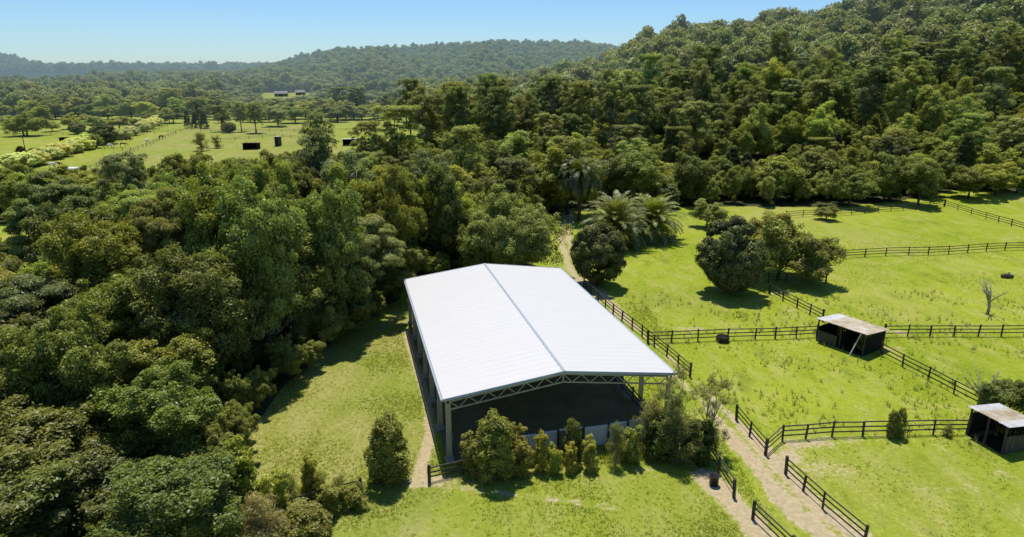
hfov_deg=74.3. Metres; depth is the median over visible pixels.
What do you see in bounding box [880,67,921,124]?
gum tree
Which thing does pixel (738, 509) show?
dirt track
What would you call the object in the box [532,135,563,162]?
rounded tree
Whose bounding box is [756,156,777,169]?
rounded tree
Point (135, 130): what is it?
hedge bush
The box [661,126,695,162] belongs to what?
gum tree
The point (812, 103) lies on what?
gum tree
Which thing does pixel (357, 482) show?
wispy shrub
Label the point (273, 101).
gum tree
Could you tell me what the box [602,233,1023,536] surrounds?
paddock grass
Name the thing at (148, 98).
olive tree
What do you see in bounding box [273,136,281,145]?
field shelter
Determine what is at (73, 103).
olive tree
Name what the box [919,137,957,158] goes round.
olive tree
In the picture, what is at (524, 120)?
gum tree
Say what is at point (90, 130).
dense tree
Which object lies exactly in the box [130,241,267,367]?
broadleaf tree
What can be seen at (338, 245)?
broadleaf tree
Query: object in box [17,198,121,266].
broadleaf tree
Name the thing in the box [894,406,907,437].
shrub
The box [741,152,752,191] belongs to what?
conifer tree
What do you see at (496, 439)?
shrub
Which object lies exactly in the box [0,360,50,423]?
broadleaf tree
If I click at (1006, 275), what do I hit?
fallen log
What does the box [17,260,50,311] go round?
broadleaf tree
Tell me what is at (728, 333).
rail fence
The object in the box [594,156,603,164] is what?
olive tree
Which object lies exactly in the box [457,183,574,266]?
spreading tree
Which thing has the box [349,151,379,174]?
gum tree
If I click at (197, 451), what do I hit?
broadleaf tree
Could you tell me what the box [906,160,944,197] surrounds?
rounded tree
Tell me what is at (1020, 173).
olive tree
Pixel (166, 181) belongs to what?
broadleaf tree
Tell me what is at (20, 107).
olive tree
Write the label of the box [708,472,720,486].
plastic bin
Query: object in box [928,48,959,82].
gum tree
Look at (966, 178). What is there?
rounded tree
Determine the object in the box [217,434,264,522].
sapling
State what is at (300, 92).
farm house
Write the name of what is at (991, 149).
olive tree
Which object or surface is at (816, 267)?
leafy tree
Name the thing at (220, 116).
gum tree
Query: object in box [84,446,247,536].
broadleaf tree
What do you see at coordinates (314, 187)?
broadleaf tree
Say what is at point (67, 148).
hedge bush
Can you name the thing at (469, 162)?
gum tree
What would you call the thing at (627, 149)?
gum tree
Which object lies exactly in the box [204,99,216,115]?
olive tree
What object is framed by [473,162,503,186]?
rounded tree
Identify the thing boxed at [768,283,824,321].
rail fence
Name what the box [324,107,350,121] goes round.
rounded tree
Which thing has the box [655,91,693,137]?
gum tree
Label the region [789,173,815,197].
olive tree
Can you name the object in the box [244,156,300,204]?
broadleaf tree
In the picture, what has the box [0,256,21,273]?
broadleaf tree
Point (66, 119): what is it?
leafy tree
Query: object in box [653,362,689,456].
open limbed tree
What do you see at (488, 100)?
gum tree
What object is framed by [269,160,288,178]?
broadleaf tree
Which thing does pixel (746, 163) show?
conifer tree
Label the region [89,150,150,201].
gum tree
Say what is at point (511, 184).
gum tree
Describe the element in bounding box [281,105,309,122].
rounded tree
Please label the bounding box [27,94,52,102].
olive tree
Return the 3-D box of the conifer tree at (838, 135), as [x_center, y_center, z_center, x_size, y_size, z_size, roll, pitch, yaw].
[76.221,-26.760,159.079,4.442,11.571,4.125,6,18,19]
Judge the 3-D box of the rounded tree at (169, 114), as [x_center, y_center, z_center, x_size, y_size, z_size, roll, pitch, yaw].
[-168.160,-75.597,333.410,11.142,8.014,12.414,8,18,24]
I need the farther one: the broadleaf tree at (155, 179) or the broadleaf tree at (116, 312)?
the broadleaf tree at (155, 179)
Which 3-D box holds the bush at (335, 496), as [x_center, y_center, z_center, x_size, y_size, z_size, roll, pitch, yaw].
[-11.224,14.485,42.543,2.080,2.489,1.780,-11,20,-34]
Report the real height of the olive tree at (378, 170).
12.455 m
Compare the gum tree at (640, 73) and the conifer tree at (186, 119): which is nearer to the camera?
the gum tree at (640, 73)
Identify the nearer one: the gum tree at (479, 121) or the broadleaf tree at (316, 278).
the broadleaf tree at (316, 278)
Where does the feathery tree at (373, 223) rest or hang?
on the ground at (966, 481)
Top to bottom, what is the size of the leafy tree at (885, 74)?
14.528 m
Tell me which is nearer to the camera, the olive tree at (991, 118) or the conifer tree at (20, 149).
the olive tree at (991, 118)
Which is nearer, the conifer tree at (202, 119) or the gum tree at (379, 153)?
the gum tree at (379, 153)
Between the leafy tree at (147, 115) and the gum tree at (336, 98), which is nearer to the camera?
the leafy tree at (147, 115)
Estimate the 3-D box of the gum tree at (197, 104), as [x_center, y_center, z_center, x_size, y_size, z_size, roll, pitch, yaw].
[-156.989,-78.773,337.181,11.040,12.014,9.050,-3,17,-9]
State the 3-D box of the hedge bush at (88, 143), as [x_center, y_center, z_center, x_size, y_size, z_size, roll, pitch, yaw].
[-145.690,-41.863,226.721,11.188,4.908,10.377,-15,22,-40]
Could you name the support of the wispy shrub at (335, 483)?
on the ground at (966, 481)
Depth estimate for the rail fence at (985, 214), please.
123.78 m
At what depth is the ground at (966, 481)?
61.75 m
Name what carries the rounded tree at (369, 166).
on the ground at (966, 481)
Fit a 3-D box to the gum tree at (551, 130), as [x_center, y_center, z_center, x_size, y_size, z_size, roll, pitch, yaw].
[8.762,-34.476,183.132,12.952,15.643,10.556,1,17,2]
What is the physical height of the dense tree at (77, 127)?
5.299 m
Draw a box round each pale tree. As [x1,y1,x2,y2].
[0,115,10,122]
[43,120,61,131]
[78,114,86,122]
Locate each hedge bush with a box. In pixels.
[0,151,41,166]
[28,150,50,164]
[29,146,65,159]
[43,143,74,156]
[53,140,84,152]
[63,136,95,148]
[77,133,94,138]
[114,128,133,139]
[120,126,140,134]
[134,122,151,131]
[137,119,157,128]
[144,117,164,125]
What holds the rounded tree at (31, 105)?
on the ground at (966, 481)
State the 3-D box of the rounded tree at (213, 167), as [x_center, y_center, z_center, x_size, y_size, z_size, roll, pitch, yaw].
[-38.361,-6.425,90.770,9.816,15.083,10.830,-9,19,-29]
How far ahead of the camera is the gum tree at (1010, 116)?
168.52 m
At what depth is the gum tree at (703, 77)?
194.15 m
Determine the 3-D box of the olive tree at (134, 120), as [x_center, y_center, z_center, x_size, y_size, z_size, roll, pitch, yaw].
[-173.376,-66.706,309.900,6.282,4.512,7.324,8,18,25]
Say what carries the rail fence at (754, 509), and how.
on the ground at (966, 481)
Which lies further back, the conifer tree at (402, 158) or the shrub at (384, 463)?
the conifer tree at (402, 158)
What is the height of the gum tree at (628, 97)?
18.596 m
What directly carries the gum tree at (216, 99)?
on the ground at (966, 481)
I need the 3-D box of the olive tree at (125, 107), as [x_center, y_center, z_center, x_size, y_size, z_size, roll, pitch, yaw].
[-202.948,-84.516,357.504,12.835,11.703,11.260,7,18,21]
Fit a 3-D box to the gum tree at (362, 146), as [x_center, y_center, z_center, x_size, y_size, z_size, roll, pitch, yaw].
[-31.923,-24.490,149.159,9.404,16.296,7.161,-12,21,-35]
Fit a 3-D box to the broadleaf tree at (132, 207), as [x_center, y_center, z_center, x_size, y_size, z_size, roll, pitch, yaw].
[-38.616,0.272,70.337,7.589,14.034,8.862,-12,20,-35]
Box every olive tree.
[0,102,12,114]
[5,172,25,181]
[14,99,30,114]
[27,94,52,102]
[34,98,65,118]
[62,97,83,115]
[67,170,97,183]
[79,175,103,195]
[89,133,103,147]
[90,94,111,115]
[115,98,138,118]
[128,118,137,123]
[131,101,160,115]
[137,93,157,105]
[166,97,185,112]
[182,96,205,112]
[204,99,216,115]
[228,100,247,113]
[255,100,271,117]
[258,149,290,169]
[284,100,304,105]
[292,101,316,118]
[371,165,390,180]
[449,164,474,189]
[496,130,532,160]
[503,102,539,140]
[550,138,591,166]
[583,117,613,146]
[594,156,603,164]
[599,152,638,200]
[649,99,670,135]
[658,161,672,171]
[727,61,760,102]
[737,101,772,155]
[756,56,793,104]
[773,112,805,153]
[783,60,814,97]
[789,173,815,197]
[794,146,838,178]
[800,100,844,141]
[826,62,855,92]
[850,63,868,78]
[865,152,915,201]
[904,57,939,93]
[913,84,946,133]
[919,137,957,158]
[938,75,972,114]
[952,92,995,126]
[967,142,1023,190]
[1001,168,1023,193]
[1002,92,1023,113]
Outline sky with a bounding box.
[0,0,864,63]
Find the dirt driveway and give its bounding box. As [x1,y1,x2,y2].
[549,206,893,536]
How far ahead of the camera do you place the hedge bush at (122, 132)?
257.80 m
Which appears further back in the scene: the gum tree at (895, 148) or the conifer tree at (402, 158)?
the gum tree at (895, 148)
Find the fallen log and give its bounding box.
[1001,272,1013,277]
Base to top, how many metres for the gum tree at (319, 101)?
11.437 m
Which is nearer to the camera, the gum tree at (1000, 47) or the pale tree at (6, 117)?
the gum tree at (1000, 47)
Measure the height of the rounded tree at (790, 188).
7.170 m
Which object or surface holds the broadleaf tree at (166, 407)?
on the ground at (966, 481)
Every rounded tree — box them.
[0,163,32,182]
[7,103,16,112]
[23,101,51,114]
[24,105,54,122]
[43,95,63,116]
[69,104,95,114]
[80,115,108,126]
[93,105,122,118]
[106,116,132,128]
[158,107,184,122]
[160,107,172,122]
[182,97,213,116]
[185,164,226,182]
[206,162,242,189]
[212,113,231,122]
[220,99,231,114]
[228,156,272,172]
[261,104,288,124]
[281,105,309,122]
[306,109,327,119]
[315,103,335,120]
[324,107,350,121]
[327,98,347,119]
[347,105,356,118]
[352,105,371,119]
[357,154,389,171]
[364,103,383,117]
[367,110,382,120]
[371,94,392,111]
[424,163,469,270]
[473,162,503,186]
[480,139,521,176]
[516,145,574,214]
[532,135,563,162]
[571,131,588,147]
[615,146,662,202]
[647,143,669,153]
[652,159,671,182]
[667,150,716,204]
[712,157,742,196]
[746,170,794,199]
[754,155,804,200]
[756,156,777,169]
[829,164,855,197]
[830,146,865,170]
[834,165,880,205]
[858,135,899,154]
[867,161,901,200]
[882,112,921,149]
[900,159,941,204]
[902,152,942,189]
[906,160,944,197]
[943,164,999,197]
[973,162,1023,195]
[974,381,1004,411]
[977,119,1016,143]
[985,378,1023,414]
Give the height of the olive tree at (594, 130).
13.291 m
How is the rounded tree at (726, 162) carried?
on the ground at (966, 481)
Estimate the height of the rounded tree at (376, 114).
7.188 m
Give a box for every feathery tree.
[0,265,20,282]
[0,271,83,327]
[1,169,103,255]
[106,189,158,227]
[127,187,195,269]
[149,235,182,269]
[344,213,406,317]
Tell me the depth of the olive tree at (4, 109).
356.83 m
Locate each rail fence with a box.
[27,124,167,165]
[87,131,175,169]
[141,128,354,133]
[220,134,358,142]
[288,477,362,502]
[427,459,485,482]
[583,278,691,377]
[647,324,819,343]
[711,449,736,498]
[735,404,768,455]
[751,500,795,536]
[765,418,972,452]
[767,272,826,282]
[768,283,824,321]
[784,455,869,536]
[786,199,946,216]
[844,242,1023,256]
[879,342,979,404]
[884,324,1023,336]
[943,200,1023,227]
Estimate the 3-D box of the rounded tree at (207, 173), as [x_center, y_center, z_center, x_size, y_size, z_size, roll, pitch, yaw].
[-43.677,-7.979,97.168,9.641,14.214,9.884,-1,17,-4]
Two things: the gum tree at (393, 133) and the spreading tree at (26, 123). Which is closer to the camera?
the gum tree at (393, 133)
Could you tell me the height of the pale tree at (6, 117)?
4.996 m
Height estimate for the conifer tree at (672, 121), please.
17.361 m
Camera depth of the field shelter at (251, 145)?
231.19 m
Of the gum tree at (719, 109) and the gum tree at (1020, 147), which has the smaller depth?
the gum tree at (1020, 147)
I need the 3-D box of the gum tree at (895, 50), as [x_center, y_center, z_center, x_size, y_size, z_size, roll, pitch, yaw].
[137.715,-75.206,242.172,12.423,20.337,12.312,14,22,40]
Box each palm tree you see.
[555,156,605,220]
[578,189,654,251]
[597,160,624,198]
[626,192,687,246]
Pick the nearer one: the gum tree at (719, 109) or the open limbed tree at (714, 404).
the open limbed tree at (714, 404)
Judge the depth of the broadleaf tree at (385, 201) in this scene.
78.72 m
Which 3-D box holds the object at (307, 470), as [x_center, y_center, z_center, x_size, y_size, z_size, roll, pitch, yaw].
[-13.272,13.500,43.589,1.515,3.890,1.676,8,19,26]
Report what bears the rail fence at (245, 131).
on the ground at (966, 481)
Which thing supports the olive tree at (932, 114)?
on the ground at (966, 481)
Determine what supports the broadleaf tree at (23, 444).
on the ground at (966, 481)
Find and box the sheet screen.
[463,418,655,462]
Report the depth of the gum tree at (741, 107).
193.94 m
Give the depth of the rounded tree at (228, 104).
375.08 m
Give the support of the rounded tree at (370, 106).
on the ground at (966, 481)
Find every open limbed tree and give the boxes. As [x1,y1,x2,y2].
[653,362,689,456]
[689,372,736,455]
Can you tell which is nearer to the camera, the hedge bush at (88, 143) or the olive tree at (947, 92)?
the olive tree at (947, 92)
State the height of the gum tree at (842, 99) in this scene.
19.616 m
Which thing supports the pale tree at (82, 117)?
on the ground at (966, 481)
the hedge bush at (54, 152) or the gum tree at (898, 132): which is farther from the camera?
the hedge bush at (54, 152)
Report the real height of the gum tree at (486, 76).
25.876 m
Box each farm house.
[274,91,288,96]
[295,90,305,94]
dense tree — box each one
[67,122,85,133]
[86,126,104,133]
[92,123,118,143]
[220,122,235,132]
[568,221,627,285]
[650,183,680,206]
[694,214,770,293]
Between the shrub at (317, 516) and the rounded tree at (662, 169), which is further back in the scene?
the rounded tree at (662, 169)
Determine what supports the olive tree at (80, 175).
on the ground at (966, 481)
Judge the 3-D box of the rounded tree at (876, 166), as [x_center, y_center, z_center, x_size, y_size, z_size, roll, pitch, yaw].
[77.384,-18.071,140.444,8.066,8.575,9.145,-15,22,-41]
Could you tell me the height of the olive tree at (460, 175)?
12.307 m
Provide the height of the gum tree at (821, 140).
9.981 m
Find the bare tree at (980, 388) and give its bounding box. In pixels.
[963,362,1001,404]
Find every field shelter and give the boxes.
[242,143,259,149]
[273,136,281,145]
[343,138,357,145]
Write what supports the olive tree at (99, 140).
on the ground at (966, 481)
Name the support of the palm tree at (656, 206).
on the ground at (966, 481)
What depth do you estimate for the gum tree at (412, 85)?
230.67 m
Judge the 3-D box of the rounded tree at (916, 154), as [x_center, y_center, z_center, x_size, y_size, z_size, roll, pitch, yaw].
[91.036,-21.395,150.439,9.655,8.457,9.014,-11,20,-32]
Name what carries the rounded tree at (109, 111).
on the ground at (966, 481)
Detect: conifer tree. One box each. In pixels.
[13,146,24,152]
[183,110,190,126]
[191,111,198,127]
[199,110,209,128]
[397,155,410,172]
[660,110,678,163]
[720,146,743,194]
[735,159,754,199]
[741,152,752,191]
[830,130,842,153]
[953,131,978,188]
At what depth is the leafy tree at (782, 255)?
86.64 m
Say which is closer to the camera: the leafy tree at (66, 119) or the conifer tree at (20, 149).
the conifer tree at (20, 149)
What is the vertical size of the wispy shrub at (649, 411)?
4.808 m
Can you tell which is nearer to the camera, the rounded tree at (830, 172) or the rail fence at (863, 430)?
the rail fence at (863, 430)
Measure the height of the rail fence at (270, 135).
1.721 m
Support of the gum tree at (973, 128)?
on the ground at (966, 481)
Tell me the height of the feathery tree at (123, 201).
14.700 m
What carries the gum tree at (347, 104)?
on the ground at (966, 481)
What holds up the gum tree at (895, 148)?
on the ground at (966, 481)
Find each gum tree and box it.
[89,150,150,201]
[155,88,186,106]
[185,98,208,121]
[206,96,226,111]
[209,105,231,131]
[228,102,249,131]
[245,102,266,132]
[266,98,283,106]
[289,110,340,181]
[306,96,324,107]
[318,148,377,191]
[326,87,347,104]
[337,101,355,119]
[344,86,368,105]
[347,120,386,160]
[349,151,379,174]
[362,150,399,168]
[367,104,425,162]
[386,78,426,133]
[400,149,448,181]
[402,84,444,139]
[432,81,468,142]
[436,124,484,175]
[440,81,483,126]
[442,85,480,145]
[465,99,494,135]
[471,77,528,111]
[472,71,507,111]
[473,85,517,144]
[479,158,541,212]
[483,97,516,139]
[508,91,541,132]
[522,76,545,116]
[523,73,561,124]
[527,113,564,149]
[536,75,571,125]
[541,135,601,214]
[556,79,592,129]
[557,113,591,136]
[563,83,599,127]
[593,67,616,118]
[594,82,637,148]
[605,69,638,120]
[607,123,649,154]
[615,137,654,159]
[617,92,657,135]
[619,84,660,137]
[625,72,644,101]
[634,53,662,95]
[648,87,681,111]
[650,54,685,97]
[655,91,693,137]
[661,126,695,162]
[664,69,697,101]
[674,100,722,157]
[683,58,727,120]
[685,44,727,91]
[702,103,736,153]
[725,75,771,125]
[728,63,762,87]
[761,91,796,125]
[762,30,796,68]
[774,78,806,114]
[791,56,820,74]
[799,47,849,99]
[802,78,843,117]
[803,136,844,153]
[815,69,857,114]
[849,86,896,117]
[850,66,887,126]
[850,74,880,107]
[856,55,891,84]
[869,134,913,162]
[880,30,913,61]
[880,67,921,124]
[882,127,919,153]
[883,52,919,100]
[887,51,924,76]
[894,64,939,113]
[909,41,950,66]
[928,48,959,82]
[937,95,983,140]
[940,34,978,65]
[948,35,990,93]
[948,112,993,156]
[958,55,1001,104]
[973,66,1016,120]
[983,21,1022,57]
[984,36,1023,92]
[984,116,1023,155]
[988,32,1023,67]
[996,115,1023,141]
[1007,61,1023,92]
[1012,128,1023,159]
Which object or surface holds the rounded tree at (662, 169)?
on the ground at (966, 481)
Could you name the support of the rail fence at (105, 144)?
on the ground at (966, 481)
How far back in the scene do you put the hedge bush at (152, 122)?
301.04 m
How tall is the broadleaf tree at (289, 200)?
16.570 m
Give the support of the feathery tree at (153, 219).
on the ground at (966, 481)
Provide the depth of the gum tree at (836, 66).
204.00 m
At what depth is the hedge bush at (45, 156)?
191.20 m
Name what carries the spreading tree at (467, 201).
on the ground at (966, 481)
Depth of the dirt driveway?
48.83 m
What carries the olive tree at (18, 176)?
on the ground at (966, 481)
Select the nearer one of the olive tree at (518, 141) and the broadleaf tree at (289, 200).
the broadleaf tree at (289, 200)
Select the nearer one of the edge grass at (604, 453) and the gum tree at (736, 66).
the edge grass at (604, 453)
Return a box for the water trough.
[716,334,729,342]
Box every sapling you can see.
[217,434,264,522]
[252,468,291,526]
[278,493,308,521]
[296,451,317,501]
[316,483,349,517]
[346,485,369,512]
[459,430,479,478]
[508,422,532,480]
[531,429,549,472]
[546,441,563,474]
[563,441,580,475]
[582,433,600,473]
[617,424,643,463]
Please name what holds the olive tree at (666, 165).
on the ground at (966, 481)
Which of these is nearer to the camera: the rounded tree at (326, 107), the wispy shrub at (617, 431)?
the wispy shrub at (617, 431)
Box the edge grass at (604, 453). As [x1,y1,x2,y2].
[458,437,721,480]
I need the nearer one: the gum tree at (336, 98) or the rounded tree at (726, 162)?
the rounded tree at (726, 162)
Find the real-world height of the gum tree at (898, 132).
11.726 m
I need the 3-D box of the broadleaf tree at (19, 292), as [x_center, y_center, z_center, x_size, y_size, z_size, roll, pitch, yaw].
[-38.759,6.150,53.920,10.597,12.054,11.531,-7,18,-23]
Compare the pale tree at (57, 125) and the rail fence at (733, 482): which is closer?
the rail fence at (733, 482)
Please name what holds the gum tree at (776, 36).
on the ground at (966, 481)
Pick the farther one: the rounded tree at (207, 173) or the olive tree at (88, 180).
the olive tree at (88, 180)
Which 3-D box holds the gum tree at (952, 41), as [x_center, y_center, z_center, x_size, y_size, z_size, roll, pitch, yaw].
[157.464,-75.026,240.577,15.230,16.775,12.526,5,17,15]
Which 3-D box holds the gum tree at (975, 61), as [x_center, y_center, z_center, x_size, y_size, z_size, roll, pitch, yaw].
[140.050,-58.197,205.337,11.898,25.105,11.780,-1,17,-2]
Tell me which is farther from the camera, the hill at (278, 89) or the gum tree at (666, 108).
the hill at (278, 89)
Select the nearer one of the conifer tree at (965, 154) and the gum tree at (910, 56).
the conifer tree at (965, 154)
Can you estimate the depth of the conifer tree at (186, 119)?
306.72 m
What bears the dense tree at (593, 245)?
on the ground at (966, 481)
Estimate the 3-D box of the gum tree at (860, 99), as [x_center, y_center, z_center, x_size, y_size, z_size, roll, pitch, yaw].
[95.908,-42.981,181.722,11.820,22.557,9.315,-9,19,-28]
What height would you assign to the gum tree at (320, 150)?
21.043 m
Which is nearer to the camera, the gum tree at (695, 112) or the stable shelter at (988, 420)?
the stable shelter at (988, 420)
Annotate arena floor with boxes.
[410,324,643,461]
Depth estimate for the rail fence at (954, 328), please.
70.28 m
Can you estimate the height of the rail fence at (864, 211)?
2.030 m
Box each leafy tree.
[60,112,79,125]
[140,112,151,118]
[452,222,493,266]
[745,211,813,280]
[749,210,791,271]
[786,235,846,285]
[858,62,906,90]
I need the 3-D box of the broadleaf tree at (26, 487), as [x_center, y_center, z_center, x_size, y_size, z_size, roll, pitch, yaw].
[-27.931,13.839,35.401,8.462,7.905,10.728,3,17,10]
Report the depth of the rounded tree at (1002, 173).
140.44 m
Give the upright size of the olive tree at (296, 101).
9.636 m
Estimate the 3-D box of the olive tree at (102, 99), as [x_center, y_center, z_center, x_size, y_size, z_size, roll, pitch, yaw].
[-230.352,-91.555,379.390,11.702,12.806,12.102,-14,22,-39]
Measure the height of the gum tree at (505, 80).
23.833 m
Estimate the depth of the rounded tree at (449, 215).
88.22 m
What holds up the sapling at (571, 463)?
on the ground at (966, 481)
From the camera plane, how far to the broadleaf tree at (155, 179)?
95.40 m
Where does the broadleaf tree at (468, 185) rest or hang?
on the ground at (966, 481)
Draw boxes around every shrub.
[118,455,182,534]
[190,131,210,150]
[210,135,223,147]
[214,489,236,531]
[231,490,292,536]
[277,500,335,536]
[285,471,301,500]
[311,468,329,502]
[330,474,349,502]
[352,480,366,495]
[363,408,411,486]
[472,408,517,483]
[562,417,582,463]
[605,420,626,465]
[630,396,665,453]
[641,412,678,461]
[657,408,705,468]
[680,418,719,467]
[886,409,900,438]
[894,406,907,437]
[939,424,952,438]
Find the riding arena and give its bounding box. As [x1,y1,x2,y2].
[403,263,676,463]
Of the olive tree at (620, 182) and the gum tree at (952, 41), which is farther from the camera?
the gum tree at (952, 41)
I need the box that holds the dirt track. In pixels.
[683,472,789,536]
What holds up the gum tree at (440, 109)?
on the ground at (966, 481)
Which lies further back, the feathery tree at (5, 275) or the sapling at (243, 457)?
the feathery tree at (5, 275)
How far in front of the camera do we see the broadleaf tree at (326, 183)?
99.97 m
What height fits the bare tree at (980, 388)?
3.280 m
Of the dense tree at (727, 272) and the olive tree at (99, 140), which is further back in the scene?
the olive tree at (99, 140)
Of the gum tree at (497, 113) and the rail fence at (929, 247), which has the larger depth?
the gum tree at (497, 113)
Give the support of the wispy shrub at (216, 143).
on the ground at (966, 481)
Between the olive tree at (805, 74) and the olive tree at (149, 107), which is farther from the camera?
the olive tree at (149, 107)
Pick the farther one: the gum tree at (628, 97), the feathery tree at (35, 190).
the gum tree at (628, 97)
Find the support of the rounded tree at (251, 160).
on the ground at (966, 481)
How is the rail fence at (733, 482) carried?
on the ground at (966, 481)
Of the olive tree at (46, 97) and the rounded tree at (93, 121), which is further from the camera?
the olive tree at (46, 97)
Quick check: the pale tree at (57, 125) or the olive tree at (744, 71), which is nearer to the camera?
the olive tree at (744, 71)
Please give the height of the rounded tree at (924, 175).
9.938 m
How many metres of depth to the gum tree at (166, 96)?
370.87 m
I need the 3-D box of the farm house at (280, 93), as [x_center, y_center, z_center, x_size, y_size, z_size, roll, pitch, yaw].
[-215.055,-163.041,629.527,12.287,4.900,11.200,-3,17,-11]
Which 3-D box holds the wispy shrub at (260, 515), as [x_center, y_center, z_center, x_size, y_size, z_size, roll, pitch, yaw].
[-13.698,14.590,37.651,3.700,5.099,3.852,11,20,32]
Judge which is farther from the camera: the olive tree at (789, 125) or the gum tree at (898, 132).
the olive tree at (789, 125)
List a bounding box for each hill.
[0,72,40,75]
[263,88,309,90]
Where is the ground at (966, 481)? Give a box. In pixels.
[0,73,1023,536]
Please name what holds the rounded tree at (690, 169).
on the ground at (966, 481)
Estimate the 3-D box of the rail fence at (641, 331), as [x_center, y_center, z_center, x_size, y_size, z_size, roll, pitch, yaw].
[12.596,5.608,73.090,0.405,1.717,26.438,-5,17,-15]
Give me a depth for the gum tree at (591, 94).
208.64 m
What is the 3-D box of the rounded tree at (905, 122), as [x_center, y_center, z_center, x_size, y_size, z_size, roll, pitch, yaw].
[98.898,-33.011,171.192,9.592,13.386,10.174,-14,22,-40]
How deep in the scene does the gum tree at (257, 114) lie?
280.54 m
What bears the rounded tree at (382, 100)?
on the ground at (966, 481)
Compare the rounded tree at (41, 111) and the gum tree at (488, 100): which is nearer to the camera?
the gum tree at (488, 100)
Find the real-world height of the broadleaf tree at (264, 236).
18.654 m
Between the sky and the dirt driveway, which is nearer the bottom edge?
the dirt driveway
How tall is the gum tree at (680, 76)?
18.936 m
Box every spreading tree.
[0,111,54,135]
[419,174,476,242]
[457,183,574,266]
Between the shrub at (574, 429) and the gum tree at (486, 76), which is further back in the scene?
the gum tree at (486, 76)
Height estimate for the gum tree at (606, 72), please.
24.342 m
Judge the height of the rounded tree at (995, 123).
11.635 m
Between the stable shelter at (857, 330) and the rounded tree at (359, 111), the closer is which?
the stable shelter at (857, 330)
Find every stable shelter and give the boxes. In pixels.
[816,313,889,356]
[966,403,1023,454]
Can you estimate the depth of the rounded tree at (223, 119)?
334.25 m
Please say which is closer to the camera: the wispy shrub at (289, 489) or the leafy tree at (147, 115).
the wispy shrub at (289, 489)
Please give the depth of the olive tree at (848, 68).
222.18 m
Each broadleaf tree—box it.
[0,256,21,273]
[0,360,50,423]
[0,392,118,508]
[0,457,81,536]
[11,421,158,536]
[12,341,100,406]
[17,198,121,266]
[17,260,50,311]
[29,250,71,270]
[35,208,162,305]
[47,165,68,179]
[64,273,162,347]
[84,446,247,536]
[87,357,226,460]
[95,181,155,211]
[102,259,170,335]
[104,182,154,201]
[117,205,160,249]
[124,326,219,389]
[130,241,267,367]
[147,165,186,188]
[154,168,198,220]
[160,150,213,184]
[171,161,255,258]
[186,445,253,484]
[204,174,311,368]
[213,156,252,178]
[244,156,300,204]
[252,224,337,345]
[260,183,319,250]
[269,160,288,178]
[290,178,373,335]
[291,160,325,200]
[302,178,319,200]
[317,177,351,189]
[328,161,381,263]
[350,164,419,271]
[369,164,433,240]
[372,171,428,246]
[455,177,485,201]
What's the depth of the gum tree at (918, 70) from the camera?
191.09 m
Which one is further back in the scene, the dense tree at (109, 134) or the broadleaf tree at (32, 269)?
the dense tree at (109, 134)
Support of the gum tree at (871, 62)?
on the ground at (966, 481)
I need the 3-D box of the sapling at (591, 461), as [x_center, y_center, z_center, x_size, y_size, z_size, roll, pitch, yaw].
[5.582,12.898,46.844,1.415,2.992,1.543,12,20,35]
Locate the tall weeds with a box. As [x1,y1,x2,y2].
[619,288,1023,446]
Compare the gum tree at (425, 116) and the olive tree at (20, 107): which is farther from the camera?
the olive tree at (20, 107)
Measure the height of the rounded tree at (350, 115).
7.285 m
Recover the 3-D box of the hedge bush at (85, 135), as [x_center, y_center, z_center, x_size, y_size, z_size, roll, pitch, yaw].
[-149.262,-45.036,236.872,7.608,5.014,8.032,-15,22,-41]
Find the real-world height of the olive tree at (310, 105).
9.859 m
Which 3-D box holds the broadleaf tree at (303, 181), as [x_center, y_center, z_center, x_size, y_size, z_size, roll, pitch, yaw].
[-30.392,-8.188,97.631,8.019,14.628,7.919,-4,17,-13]
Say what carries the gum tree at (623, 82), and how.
on the ground at (966, 481)
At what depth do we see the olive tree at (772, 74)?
225.05 m
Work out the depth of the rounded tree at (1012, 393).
53.01 m
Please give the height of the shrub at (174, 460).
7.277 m
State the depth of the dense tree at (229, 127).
283.39 m
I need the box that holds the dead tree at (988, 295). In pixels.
[978,279,1008,313]
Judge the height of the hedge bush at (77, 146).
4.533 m
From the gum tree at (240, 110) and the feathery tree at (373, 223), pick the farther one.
the gum tree at (240, 110)
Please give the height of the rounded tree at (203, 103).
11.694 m

